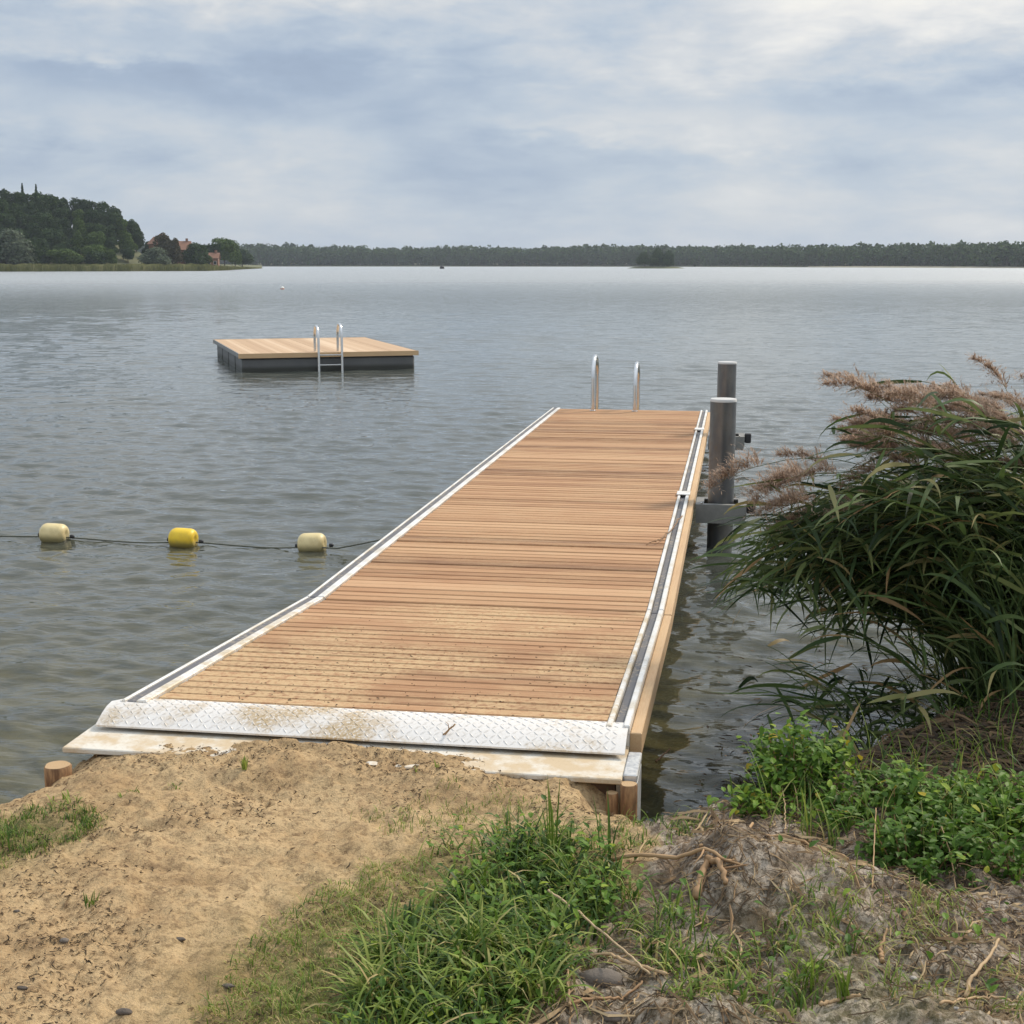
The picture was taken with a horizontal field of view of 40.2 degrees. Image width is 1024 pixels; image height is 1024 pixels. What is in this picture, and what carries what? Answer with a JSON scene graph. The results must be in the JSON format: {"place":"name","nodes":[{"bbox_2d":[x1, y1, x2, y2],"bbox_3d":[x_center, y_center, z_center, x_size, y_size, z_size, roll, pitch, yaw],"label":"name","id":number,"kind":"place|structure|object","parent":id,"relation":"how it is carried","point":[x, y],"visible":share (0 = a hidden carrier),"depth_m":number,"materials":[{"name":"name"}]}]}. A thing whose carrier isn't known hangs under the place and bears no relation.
{"place":"outdoors","nodes":[
{"label":"outdoors","id":0,"kind":"place"},
{"bbox_2d":[0,242,261,268],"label":"headland hill","id":1,"kind":"structure","parent":0,"point":[121,260],"depth_m":483.73,"materials":[{"name":"plant"}]},
{"bbox_2d":[0,228,35,261],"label":"shore bush","id":2,"kind":"object","parent":1,"relation":"on","point":[9,247],"visible":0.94,"depth_m":447.14,"materials":[{"name":"green plant"}]},
{"bbox_2d":[3,244,39,263],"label":"shore bush","id":3,"kind":"object","parent":1,"relation":"on","point":[13,259],"visible":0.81,"depth_m":447.82,"materials":[{"name":"green plant"}]},
{"bbox_2d":[10,191,34,208],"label":"broadleaf tree","id":4,"kind":"object","parent":1,"relation":"on","point":[20,198],"visible":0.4,"depth_m":484.40,"materials":[{"name":"green plant"}]},
{"bbox_2d":[24,237,43,263],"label":"broadleaf tree","id":5,"kind":"object","parent":1,"relation":"on","point":[35,241],"visible":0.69,"depth_m":452.39,"materials":[{"name":"green plant"}]},
{"bbox_2d":[45,248,84,263],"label":"shore bush","id":6,"kind":"object","parent":1,"relation":"on","point":[66,256],"visible":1,"depth_m":453.87,"materials":[{"name":"green plant"}]},
{"bbox_2d":[60,217,73,238],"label":"broadleaf tree","id":7,"kind":"object","parent":1,"relation":"on","point":[67,228],"visible":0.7,"depth_m":474.86,"materials":[{"name":"green plant"}]},
{"bbox_2d":[69,230,84,249],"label":"broadleaf tree","id":8,"kind":"object","parent":1,"relation":"on","point":[76,241],"visible":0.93,"depth_m":469.71,"materials":[{"name":"green plant"}]},
{"bbox_2d":[72,218,88,241],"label":"broadleaf tree","id":9,"kind":"object","parent":1,"relation":"on","point":[78,224],"visible":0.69,"depth_m":476.56,"materials":[{"name":"green plant"}]},
{"bbox_2d":[83,208,101,227],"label":"broadleaf tree","id":10,"kind":"object","parent":1,"relation":"on","point":[92,216],"visible":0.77,"depth_m":485.71,"materials":[{"name":"green plant"}]},
{"bbox_2d":[80,244,105,261],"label":"broadleaf tree","id":11,"kind":"object","parent":1,"relation":"on","point":[85,250],"visible":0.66,"depth_m":462.97,"materials":[{"name":"green plant"}]},
{"bbox_2d":[82,231,106,252],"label":"broadleaf tree","id":12,"kind":"object","parent":1,"relation":"on","point":[95,237],"visible":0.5,"depth_m":469.79,"materials":[{"name":"green plant"}]},
{"bbox_2d":[84,250,108,263],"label":"shore bush","id":13,"kind":"object","parent":1,"relation":"on","point":[94,257],"visible":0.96,"depth_m":459.75,"materials":[{"name":"green plant"}]},
{"bbox_2d":[85,223,107,242],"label":"broadleaf tree","id":14,"kind":"object","parent":1,"relation":"on","point":[90,227],"visible":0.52,"depth_m":478.18,"materials":[{"name":"green plant"}]},
{"bbox_2d":[100,212,121,232],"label":"broadleaf tree","id":15,"kind":"object","parent":1,"relation":"on","point":[107,219],"visible":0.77,"depth_m":490.24,"materials":[{"name":"green plant"}]},
{"bbox_2d":[118,231,138,252],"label":"broadleaf tree","id":16,"kind":"object","parent":1,"relation":"on","point":[126,240],"visible":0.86,"depth_m":484.70,"materials":[{"name":"green plant"}]},
{"bbox_2d":[126,219,145,242],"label":"broadleaf tree","id":17,"kind":"object","parent":1,"relation":"on","point":[133,227],"visible":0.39,"depth_m":506.82,"materials":[{"name":"green plant"}]},
{"bbox_2d":[138,247,171,264],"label":"shore bush","id":18,"kind":"object","parent":1,"relation":"on","point":[154,255],"visible":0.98,"depth_m":471.60,"materials":[{"name":"green plant"}]},
{"bbox_2d":[152,232,172,255],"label":"broadleaf tree","id":19,"kind":"object","parent":1,"relation":"on","point":[162,240],"visible":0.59,"depth_m":480.77,"materials":[{"name":"green plant"}]},
{"bbox_2d":[163,237,182,263],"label":"broadleaf tree","id":20,"kind":"object","parent":1,"relation":"on","point":[176,255],"visible":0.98,"depth_m":479.96,"materials":[{"name":"green plant"}]},
{"bbox_2d":[181,242,205,263],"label":"broadleaf tree","id":21,"kind":"object","parent":1,"relation":"on","point":[193,255],"visible":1,"depth_m":485.67,"materials":[{"name":"green plant"}]},
{"bbox_2d":[211,237,237,265],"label":"broadleaf tree","id":22,"kind":"object","parent":1,"relation":"on","point":[228,248],"visible":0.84,"depth_m":541.31,"materials":[{"name":"green plant"}]},
{"bbox_2d":[193,843,449,1023],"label":"short grass","id":23,"kind":"structure","parent":0,"point":[274,987],"depth_m":3.89,"materials":[{"name":"plant"}]},
{"bbox_2d":[0,550,1023,1023],"bbox_3d":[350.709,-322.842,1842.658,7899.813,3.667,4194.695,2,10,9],"label":"beach ground","id":24,"kind":"structure","parent":0,"point":[210,918],"depth_m":4.71,"materials":[{"name":"sand"}]},
{"bbox_2d":[0,798,112,878],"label":"grass","id":25,"kind":"structure","parent":24,"relation":"on","point":[69,817],"depth_m":4.70,"materials":[{"name":"plant"}]},
{"bbox_2d":[44,760,71,786],"bbox_3d":[-1.735,1.185,5.386,0.102,0.446,0.100,2,10,9],"label":"wooden post","id":26,"kind":"object","parent":24,"relation":"on","point":[54,771],"visible":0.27,"depth_m":5.32,"materials":[{"name":"brown wood"}]},
{"bbox_2d":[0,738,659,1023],"bbox_3d":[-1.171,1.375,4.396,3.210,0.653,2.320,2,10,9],"label":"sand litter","id":27,"kind":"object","parent":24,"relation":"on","point":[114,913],"visible":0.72,"depth_m":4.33,"materials":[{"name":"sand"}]},
{"bbox_2d":[113,741,580,797],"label":"washed litter","id":28,"kind":"object","parent":24,"relation":"on","point":[309,752],"visible":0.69,"depth_m":5.25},
{"bbox_2d":[62,724,641,822],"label":"landing slab","id":29,"kind":"structure","parent":24,"relation":"on","point":[602,773],"depth_m":5.36,"materials":[{"name":"concrete"}]},
{"bbox_2d":[96,597,671,754],"bbox_3d":[-0.386,0.754,6.750,2.175,0.321,2.653,2,10,9],"label":"gangway","id":30,"kind":"object","parent":29,"relation":"on","point":[610,712],"visible":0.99,"depth_m":6.19,"materials":[{"name":"brown wood"}]},
{"bbox_2d":[214,610,627,718],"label":"ramp crumbs","id":31,"kind":"object","parent":30,"relation":"on","point":[413,675],"visible":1,"depth_m":6.19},
{"bbox_2d":[301,801,660,1023],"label":"grass patch","id":32,"kind":"object","parent":24,"relation":"on","point":[474,950],"visible":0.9,"depth_m":3.77,"materials":[{"name":"plant"}]},
{"bbox_2d":[545,775,559,855],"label":"grass tuft","id":33,"kind":"object","parent":32,"relation":"on","point":[551,836],"visible":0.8,"depth_m":4.41,"materials":[{"name":"plant"}]},
{"bbox_2d":[350,776,717,852],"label":"shore grass","id":34,"kind":"structure","parent":24,"relation":"on","point":[640,822],"depth_m":4.73,"materials":[{"name":"plant"}]},
{"bbox_2d":[547,889,650,974],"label":"reed stalk","id":35,"kind":"object","parent":24,"relation":"on","point":[607,936],"visible":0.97,"depth_m":3.86,"materials":[{"name":"plant"}]},
{"bbox_2d":[577,968,623,987],"bbox_3d":[0.235,1.247,3.739,0.124,0.061,0.070,2,10,9],"label":"stone","id":36,"kind":"object","parent":24,"relation":"on","point":[602,975],"visible":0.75,"depth_m":3.72,"materials":[{"name":"stone"}]},
{"bbox_2d":[571,980,642,1003],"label":"reed stalk","id":37,"kind":"object","parent":24,"relation":"on","point":[610,997],"visible":0.92,"depth_m":3.62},
{"bbox_2d":[606,790,617,816],"bbox_3d":[0.364,1.220,5.122,0.045,0.410,0.044,2,10,9],"label":"wooden post","id":38,"kind":"object","parent":24,"relation":"on","point":[613,800],"visible":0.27,"depth_m":5.08,"materials":[{"name":"brown wood"}]},
{"bbox_2d":[590,789,637,863],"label":"grass tuft","id":39,"kind":"object","parent":24,"relation":"on","point":[609,837],"visible":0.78,"depth_m":4.42,"materials":[{"name":"plant"}]},
{"bbox_2d":[580,952,667,975],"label":"reed stalk","id":40,"kind":"object","parent":24,"relation":"on","point":[662,972],"visible":0.85,"depth_m":3.77,"materials":[{"name":"plant"}]},
{"bbox_2d":[620,781,637,822],"bbox_3d":[0.424,1.204,5.116,0.063,0.444,0.062,2,10,9],"label":"wooden post","id":41,"kind":"object","parent":24,"relation":"on","point":[628,794],"visible":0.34,"depth_m":5.06,"materials":[{"name":"brown wood"}]},
{"bbox_2d":[340,794,1017,1023],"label":"broadleaf weeds","id":42,"kind":"object","parent":24,"relation":"on","point":[679,910],"visible":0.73,"depth_m":4.07,"materials":[{"name":"green plant"}]},
{"bbox_2d":[611,822,753,865],"bbox_3d":[0.508,1.063,4.301,0.464,0.150,0.318,2,10,9],"label":"root","id":43,"kind":"object","parent":24,"relation":"on","point":[674,857],"visible":0.77,"depth_m":4.29,"materials":[{"name":"wood"}]},
{"bbox_2d":[692,854,748,899],"bbox_3d":[0.582,1.073,4.105,0.153,0.100,0.160,-8,13,-40],"label":"root","id":44,"kind":"object","parent":24,"relation":"on","point":[709,860],"visible":0.98,"depth_m":4.10,"materials":[{"name":"wood"}]},
{"bbox_2d":[466,767,1023,1023],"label":"straw litter","id":45,"kind":"object","parent":24,"relation":"on","point":[830,846],"visible":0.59,"depth_m":3.99,"materials":[{"name":"plant"}]},
{"bbox_2d":[707,776,835,823],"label":"leafy bush","id":46,"kind":"object","parent":24,"relation":"on","point":[738,797],"visible":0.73,"depth_m":4.90,"materials":[{"name":"green plant"}]},
{"bbox_2d":[736,709,873,804],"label":"leafy bush","id":47,"kind":"object","parent":24,"relation":"on","point":[810,750],"visible":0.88,"depth_m":5.05,"materials":[{"name":"green plant"}]},
{"bbox_2d":[783,939,836,1001],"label":"grass tuft","id":48,"kind":"object","parent":24,"relation":"on","point":[811,977],"visible":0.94,"depth_m":3.70,"materials":[{"name":"plant"}]},
{"bbox_2d":[613,844,1023,1023],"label":"grass","id":49,"kind":"structure","parent":24,"relation":"on","point":[665,946],"depth_m":3.84,"materials":[{"name":"plant"}]},
{"bbox_2d":[743,457,934,506],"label":"flowering reed","id":50,"kind":"object","parent":24,"relation":"on","point":[769,489],"visible":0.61,"depth_m":6.72,"materials":[{"name":"brown plant"}]},
{"bbox_2d":[827,959,852,1003],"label":"grass tuft","id":51,"kind":"object","parent":24,"relation":"on","point":[843,986],"visible":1,"depth_m":3.62,"materials":[{"name":"plant"}]},
{"bbox_2d":[684,364,1023,756],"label":"reed bed","id":52,"kind":"object","parent":24,"relation":"on","point":[880,568],"visible":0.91,"depth_m":6.39,"materials":[{"name":"green plant"}]},
{"bbox_2d":[695,444,918,493],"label":"flowering reed","id":53,"kind":"object","parent":52,"relation":"attached to","point":[741,465],"visible":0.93,"depth_m":7.00,"materials":[{"name":"brown plant"}]},
{"bbox_2d":[769,444,952,704],"bbox_3d":[1.807,0.456,7.167,1.061,1.622,0.455,2,10,9],"label":"flowering reed","id":54,"kind":"object","parent":24,"relation":"on","point":[802,451],"visible":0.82,"depth_m":7.01,"materials":[{"name":"brown plant"}]},
{"bbox_2d":[833,428,891,457],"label":"flowering reed","id":55,"kind":"object","parent":24,"relation":"on","point":[848,437],"visible":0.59,"depth_m":6.81,"materials":[{"name":"brown plant"}]},
{"bbox_2d":[743,482,999,693],"bbox_3d":[1.742,0.548,6.608,1.323,1.396,0.532,-2,10,-13],"label":"flowering reed","id":56,"kind":"object","parent":24,"relation":"on","point":[789,494],"visible":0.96,"depth_m":6.54,"materials":[{"name":"brown plant"}]},
{"bbox_2d":[744,455,1005,603],"bbox_3d":[1.768,0.442,6.615,1.350,1.425,0.543,-1,10,-5],"label":"flowering reed","id":57,"kind":"object","parent":24,"relation":"on","point":[779,474],"visible":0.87,"depth_m":6.60,"materials":[{"name":"brown plant"}]},
{"bbox_2d":[753,480,997,641],"bbox_3d":[1.813,0.532,6.809,1.288,1.359,0.518,0,10,1],"label":"flowering reed","id":58,"kind":"object","parent":24,"relation":"on","point":[804,493],"visible":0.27,"depth_m":6.84,"materials":[{"name":"brown plant"}]},
{"bbox_2d":[728,674,1023,869],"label":"bank grass","id":59,"kind":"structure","parent":24,"relation":"on","point":[805,812],"depth_m":4.88,"materials":[{"name":"plant"}]},
{"bbox_2d":[759,501,992,691],"bbox_3d":[1.835,0.586,6.926,1.218,1.285,0.490,-1,10,-7],"label":"flowering reed","id":60,"kind":"object","parent":24,"relation":"on","point":[790,517],"visible":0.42,"depth_m":6.91,"materials":[{"name":"brown plant"}]},
{"bbox_2d":[818,363,944,481],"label":"flowering reed","id":61,"kind":"object","parent":24,"relation":"on","point":[838,375],"visible":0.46,"depth_m":7.21,"materials":[{"name":"brown plant"}]},
{"bbox_2d":[783,453,1006,684],"bbox_3d":[1.712,0.298,6.300,1.024,1.080,0.411,2,10,12],"label":"flowering reed","id":62,"kind":"object","parent":24,"relation":"on","point":[812,470],"visible":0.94,"depth_m":6.35,"materials":[{"name":"brown plant"}]},
{"bbox_2d":[833,454,985,489],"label":"flowering reed","id":63,"kind":"object","parent":24,"relation":"on","point":[861,472],"visible":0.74,"depth_m":6.41,"materials":[{"name":"brown plant"}]},
{"bbox_2d":[806,753,1015,842],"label":"leafy bush","id":64,"kind":"object","parent":24,"relation":"on","point":[880,792],"visible":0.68,"depth_m":4.79,"materials":[{"name":"green plant"}]},
{"bbox_2d":[840,401,984,693],"bbox_3d":[1.890,0.354,6.541,0.879,1.772,0.467,-2,10,-9],"label":"flowering reed","id":65,"kind":"object","parent":24,"relation":"on","point":[868,412],"visible":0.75,"depth_m":6.35,"materials":[{"name":"brown plant"}]},
{"bbox_2d":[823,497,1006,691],"bbox_3d":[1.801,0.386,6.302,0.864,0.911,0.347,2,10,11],"label":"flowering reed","id":66,"kind":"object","parent":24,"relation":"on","point":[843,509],"visible":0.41,"depth_m":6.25,"materials":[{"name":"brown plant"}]},
{"bbox_2d":[843,803,989,887],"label":"leafy bush","id":67,"kind":"object","parent":24,"relation":"on","point":[890,836],"visible":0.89,"depth_m":4.47,"materials":[{"name":"green plant"}]},
{"bbox_2d":[814,371,1021,627],"bbox_3d":[1.991,0.210,6.734,1.156,1.767,0.496,2,10,12],"label":"flowering reed","id":68,"kind":"object","parent":24,"relation":"on","point":[852,383],"visible":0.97,"depth_m":6.57,"materials":[{"name":"brown plant"}]},
{"bbox_2d":[818,690,1023,795],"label":"bank litter","id":69,"kind":"object","parent":24,"relation":"on","point":[945,723],"visible":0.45,"depth_m":5.56,"materials":[{"name":"plant"}]},
{"bbox_2d":[735,461,836,499],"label":"flowering reed","id":70,"kind":"object","parent":69,"relation":"on","point":[750,491],"visible":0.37,"depth_m":6.98,"materials":[{"name":"brown plant"}]},
{"bbox_2d":[839,412,1006,632],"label":"flowering reed","id":71,"kind":"object","parent":24,"relation":"on","point":[876,429],"visible":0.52,"depth_m":6.34,"materials":[{"name":"brown plant"}]},
{"bbox_2d":[854,377,1002,473],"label":"flowering reed","id":72,"kind":"object","parent":24,"relation":"on","point":[887,385],"visible":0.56,"depth_m":6.59,"materials":[{"name":"brown plant"}]},
{"bbox_2d":[860,389,1013,607],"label":"flowering reed","id":73,"kind":"object","parent":24,"relation":"on","point":[887,399],"visible":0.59,"depth_m":6.67,"materials":[{"name":"brown plant"}]},
{"bbox_2d":[877,452,1002,660],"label":"flowering reed","id":74,"kind":"object","parent":24,"relation":"on","point":[898,458],"visible":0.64,"depth_m":6.35,"materials":[{"name":"brown plant"}]},
{"bbox_2d":[880,383,1022,503],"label":"flowering reed","id":75,"kind":"object","parent":24,"relation":"on","point":[892,392],"visible":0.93,"depth_m":6.20,"materials":[{"name":"brown plant"}]},
{"bbox_2d":[886,400,1019,592],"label":"flowering reed","id":76,"kind":"object","parent":24,"relation":"on","point":[908,411],"visible":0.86,"depth_m":6.26,"materials":[{"name":"brown plant"}]},
{"bbox_2d":[892,382,1023,517],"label":"flowering reed","id":77,"kind":"object","parent":24,"relation":"on","point":[936,402],"visible":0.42,"depth_m":6.29,"materials":[{"name":"brown plant"}]},
{"bbox_2d":[907,422,1021,517],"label":"flowering reed","id":78,"kind":"object","parent":24,"relation":"on","point":[923,427],"visible":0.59,"depth_m":6.27,"materials":[{"name":"brown plant"}]},
{"bbox_2d":[910,758,1023,846],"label":"leafy bush","id":79,"kind":"object","parent":24,"relation":"on","point":[1017,811],"visible":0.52,"depth_m":4.78,"materials":[{"name":"green plant"}]},
{"bbox_2d":[911,816,1023,892],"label":"leafy bush","id":80,"kind":"object","parent":24,"relation":"on","point":[1014,850],"visible":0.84,"depth_m":4.43,"materials":[{"name":"green plant"}]},
{"bbox_2d":[927,383,1023,443],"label":"flowering reed","id":81,"kind":"object","parent":24,"relation":"on","point":[952,390],"visible":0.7,"depth_m":6.31,"materials":[{"name":"beige plant"}]},
{"bbox_2d":[944,394,1014,441],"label":"flowering reed","id":82,"kind":"object","parent":24,"relation":"on","point":[955,403],"visible":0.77,"depth_m":6.22,"materials":[{"name":"brown plant"}]},
{"bbox_2d":[938,377,1022,606],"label":"flowering reed","id":83,"kind":"object","parent":24,"relation":"on","point":[955,385],"visible":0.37,"depth_m":6.43,"materials":[{"name":"brown plant"}]},
{"bbox_2d":[939,995,1023,1004],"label":"stick","id":84,"kind":"object","parent":24,"relation":"on","point":[961,999],"visible":0.91,"depth_m":3.64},
{"bbox_2d":[964,938,999,997],"bbox_3d":[1.288,1.247,3.834,0.019,0.047,0.306,7,12,35],"label":"stick","id":85,"kind":"object","parent":24,"relation":"on","point":[978,969],"visible":0.98,"depth_m":3.79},
{"bbox_2d":[964,353,1020,413],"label":"flowering reed","id":86,"kind":"object","parent":24,"relation":"on","point":[979,359],"visible":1,"depth_m":7.19,"materials":[{"name":"beige plant"}]},
{"bbox_2d":[983,386,1023,414],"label":"flowering reed","id":87,"kind":"object","parent":24,"relation":"on","point":[1012,399],"visible":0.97,"depth_m":6.22,"materials":[{"name":"beige plant"}]},
{"bbox_2d":[0,266,1023,759],"bbox_3d":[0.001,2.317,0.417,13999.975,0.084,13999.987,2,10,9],"label":"lake water","id":88,"kind":"structure","parent":0,"point":[134,406],"depth_m":29.23,"materials":[{"name":"liquid"}]},
{"bbox_2d":[38,523,74,541],"bbox_3d":[-3.938,0.192,12.092,0.330,0.188,0.188,3,10,8],"label":"marker float","id":89,"kind":"object","parent":88,"relation":"on","point":[52,532],"visible":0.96,"depth_m":12.02,"materials":[{"name":"beige plastic"}]},
{"bbox_2d":[0,263,260,271],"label":"reed belt","id":90,"kind":"object","parent":88,"relation":"in","point":[24,267],"visible":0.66,"depth_m":457.97,"materials":[{"name":"plant"}]},
{"bbox_2d":[167,528,203,547],"bbox_3d":[-2.773,0.230,11.877,0.330,0.188,0.188,3,11,12],"label":"marker float","id":91,"kind":"object","parent":88,"relation":"on","point":[183,537],"visible":0.94,"depth_m":11.81,"materials":[{"name":"yellow plastic"}]},
{"bbox_2d":[0,535,380,548],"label":"swim line","id":92,"kind":"object","parent":88,"relation":"on","point":[204,543],"visible":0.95,"depth_m":11.85,"materials":[{"name":"fabric"}]},
{"bbox_2d":[295,533,333,551],"bbox_3d":[-1.648,0.267,11.661,0.330,0.188,0.188,-1,10,7],"label":"marker float","id":93,"kind":"object","parent":88,"relation":"on","point":[314,542],"visible":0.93,"depth_m":11.59,"materials":[{"name":"beige plastic"}]},
{"bbox_2d":[213,323,418,371],"bbox_3d":[-4.942,-3.842,34.127,4.040,1.760,6.350,-3,10,-17],"label":"swim raft","id":94,"kind":"object","parent":88,"relation":"on","point":[341,353],"visible":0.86,"depth_m":31.61,"materials":[{"name":"brown wood"}]},
{"bbox_2d":[307,354,755,629],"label":"bathing pier","id":95,"kind":"structure","parent":88,"relation":"in","point":[567,509],"depth_m":10.56,"materials":[{"name":"brown wood"}]},
{"bbox_2d":[705,397,736,602],"bbox_3d":[1.765,0.746,11.982,0.222,3.451,0.222,2,10,9],"label":"mooring pile","id":96,"kind":"object","parent":88,"relation":"in","point":[722,435],"visible":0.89,"depth_m":11.69,"materials":[{"name":"metal"}]},
{"bbox_2d":[717,361,736,397],"bbox_3d":[2.507,-0.065,16.603,0.222,3.436,0.222,2,10,9],"label":"mooring pile","id":97,"kind":"object","parent":88,"relation":"in","point":[726,382],"visible":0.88,"depth_m":16.25,"materials":[{"name":"metal"}]},
{"bbox_2d":[674,611,966,806],"bbox_3d":[1.992,1.053,7.447,2.149,0.032,4.204,2,10,9],"label":"floating debris","id":98,"kind":"object","parent":88,"relation":"on","point":[741,781],"visible":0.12,"depth_m":7.07,"materials":[{"name":"plant"}]},
{"bbox_2d":[0,0,1023,249],"label":"sky","id":99,"kind":"structure","parent":0,"point":[528,124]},
{"bbox_2d":[251,263,1022,266],"bbox_3d":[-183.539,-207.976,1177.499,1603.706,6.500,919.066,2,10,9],"label":"shore","id":100,"kind":"structure","parent":0,"point":[497,265],"depth_m":1292.19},
{"bbox_2d":[135,239,1023,266],"bbox_3d":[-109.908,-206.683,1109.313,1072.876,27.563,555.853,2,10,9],"label":"wood","id":101,"kind":"object","parent":100,"relation":"on","point":[962,253],"visible":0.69,"depth_m":1243.66,"materials":[{"name":"green plant"}]},
{"bbox_2d":[631,266,680,267],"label":"islet ground","id":102,"kind":"structure","parent":0,"point":[655,267],"depth_m":755.02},
{"bbox_2d":[649,247,662,265],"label":"islet tree","id":103,"kind":"object","parent":102,"relation":"on","point":[656,256],"visible":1,"depth_m":756.92,"materials":[{"name":"green plant"}]},
{"bbox_2d":[808,266,1023,267],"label":"beach","id":104,"kind":"structure","parent":0,"point":[922,266],"depth_m":906.63,"materials":[{"name":"sand"}]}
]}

